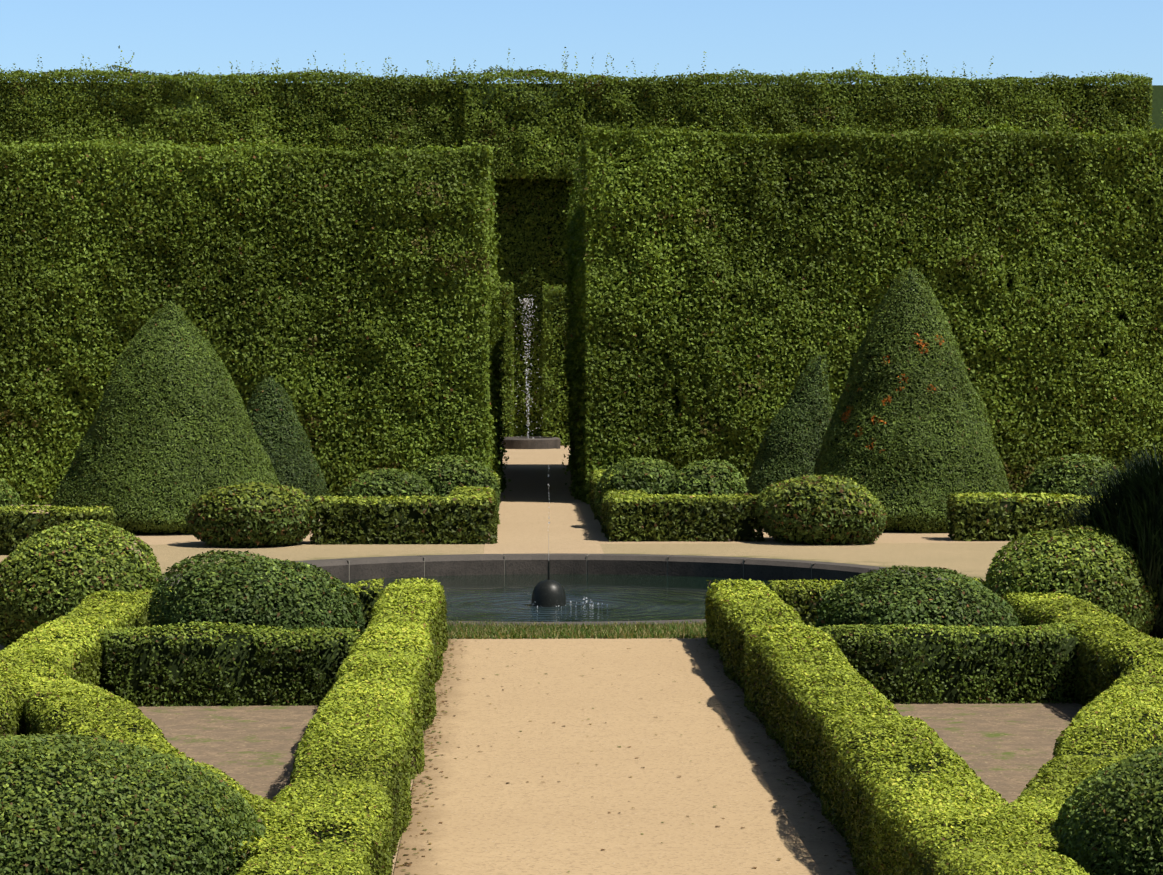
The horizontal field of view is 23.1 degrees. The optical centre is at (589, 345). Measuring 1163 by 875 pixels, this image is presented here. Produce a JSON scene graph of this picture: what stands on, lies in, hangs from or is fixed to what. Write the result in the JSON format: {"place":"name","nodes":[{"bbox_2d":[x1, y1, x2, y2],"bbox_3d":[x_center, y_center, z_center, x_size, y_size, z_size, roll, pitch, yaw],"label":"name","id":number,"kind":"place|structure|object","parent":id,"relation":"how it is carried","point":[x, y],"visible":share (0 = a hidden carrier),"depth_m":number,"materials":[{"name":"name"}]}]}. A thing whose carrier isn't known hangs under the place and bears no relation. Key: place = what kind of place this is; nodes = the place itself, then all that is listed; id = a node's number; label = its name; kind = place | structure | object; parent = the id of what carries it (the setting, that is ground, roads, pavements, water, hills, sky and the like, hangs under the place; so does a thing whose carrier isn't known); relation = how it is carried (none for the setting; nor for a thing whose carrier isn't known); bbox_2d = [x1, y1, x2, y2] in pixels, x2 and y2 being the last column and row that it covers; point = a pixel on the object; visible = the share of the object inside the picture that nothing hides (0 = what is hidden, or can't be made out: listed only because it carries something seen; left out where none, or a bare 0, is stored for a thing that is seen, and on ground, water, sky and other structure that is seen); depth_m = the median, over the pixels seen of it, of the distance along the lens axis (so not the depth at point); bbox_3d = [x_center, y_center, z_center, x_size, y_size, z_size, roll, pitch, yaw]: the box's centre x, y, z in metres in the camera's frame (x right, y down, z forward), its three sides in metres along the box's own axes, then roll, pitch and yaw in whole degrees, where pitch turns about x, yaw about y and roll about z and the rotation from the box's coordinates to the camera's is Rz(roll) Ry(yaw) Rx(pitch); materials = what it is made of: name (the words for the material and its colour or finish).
{"place":"outdoors","nodes":[
{"label":"outdoors","id":0,"kind":"place"},
{"bbox_2d":[0,543,1016,638],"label":"gravel path","id":1,"kind":"structure","parent":0,"point":[971,560],"depth_m":30.28,"materials":[{"name":"beige gravel"}]},
{"bbox_2d":[0,436,1031,874],"bbox_3d":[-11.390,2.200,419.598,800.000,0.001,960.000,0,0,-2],"label":"ground","id":2,"kind":"structure","parent":0,"point":[596,526],"depth_m":32.21,"materials":[{"name":"beige sand"}]},
{"bbox_2d":[118,705,317,799],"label":"bed earth","id":3,"kind":"structure","parent":2,"relation":"on","point":[252,749],"depth_m":15.95,"materials":[{"name":"brown soil"}]},
{"bbox_2d":[0,519,364,874],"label":"topiary shrubs","id":4,"kind":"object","parent":3,"relation":"on","point":[62,818],"visible":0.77,"depth_m":10.05,"materials":[{"name":"green plant"}]},
{"bbox_2d":[0,577,447,874],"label":"parterre hedge","id":5,"kind":"object","parent":3,"relation":"on","point":[90,665],"visible":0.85,"depth_m":15.07,"materials":[{"name":"green plant"}]},
{"bbox_2d":[0,117,511,504],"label":"tall hedge","id":6,"kind":"object","parent":2,"relation":"on","point":[349,301],"visible":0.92,"depth_m":39.37,"materials":[{"name":"green plant"}]},
{"bbox_2d":[496,279,570,445],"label":"hedge","id":7,"kind":"object","parent":2,"relation":"on","point":[553,411],"visible":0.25,"depth_m":62.37,"materials":[{"name":"green plant"}]},
{"bbox_2d":[163,553,946,626],"bbox_3d":[-0.349,2.433,25.793,7.640,0.535,7.640,0,0,-2],"label":"pool rim","id":8,"kind":"object","parent":2,"relation":"on","point":[566,563],"visible":0.17,"depth_m":29.00,"materials":[{"name":"grey stone"}]},
{"bbox_2d":[0,45,1162,435],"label":"tall hedge","id":9,"kind":"object","parent":2,"relation":"on","point":[528,129],"visible":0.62,"depth_m":67.91,"materials":[{"name":"green plant"}]},
{"bbox_2d":[558,109,1162,503],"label":"tall hedge","id":10,"kind":"object","parent":2,"relation":"on","point":[720,293],"visible":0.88,"depth_m":39.69,"materials":[{"name":"green plant"}]},
{"bbox_2d":[704,577,1162,874],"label":"parterre hedge","id":11,"kind":"object","parent":2,"relation":"on","point":[897,795],"visible":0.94,"depth_m":14.62,"materials":[{"name":"green plant"}]},
{"bbox_2d":[894,700,1086,802],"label":"bed earth","id":12,"kind":"structure","parent":2,"relation":"on","point":[1005,750],"depth_m":16.07,"materials":[{"name":"brown soil"}]},
{"bbox_2d":[1046,444,1162,639],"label":"ornamental grass","id":13,"kind":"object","parent":2,"relation":"on","point":[1135,505],"depth_m":20.73,"materials":[{"name":"green plant"}]},
{"bbox_2d":[483,449,603,553],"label":"path","id":14,"kind":"structure","parent":0,"point":[527,515],"depth_m":37.28,"materials":[{"name":"beige sand"}]},
{"bbox_2d":[500,294,559,448],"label":"fountain","id":15,"kind":"object","parent":14,"relation":"on","point":[532,442],"visible":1,"depth_m":60.20,"materials":[{"name":"stone"}]},
{"bbox_2d":[447,619,707,638],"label":"lawn grass","id":16,"kind":"structure","parent":0,"point":[637,630],"depth_m":21.56,"materials":[{"name":"green plant"}]},
{"bbox_2d":[325,574,831,621],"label":"pond water","id":17,"kind":"structure","parent":0,"point":[498,598],"depth_m":26.60,"materials":[{"name":"teal liquid"}]},
{"bbox_2d":[529,466,607,607],"bbox_3d":[-0.202,1.720,25.787,0.721,1.322,0.574,0,0,-20],"label":"fountain","id":18,"kind":"object","parent":17,"relation":"on","point":[548,592],"visible":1,"depth_m":25.68,"materials":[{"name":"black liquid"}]},
{"bbox_2d":[0,0,1162,84],"label":"sky","id":19,"kind":"structure","parent":0,"point":[774,37],"materials":[{"name":"blue"}]},
{"bbox_2d":[393,639,861,874],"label":"path","id":20,"kind":"structure","parent":0,"point":[495,823],"depth_m":14.51,"materials":[{"name":"beige sand"}]},
{"bbox_2d":[396,639,861,874],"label":"fallen leaves","id":21,"kind":"object","parent":20,"relation":"on","point":[777,746],"visible":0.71,"depth_m":14.83,"materials":[{"name":"brown plant"}]}
]}

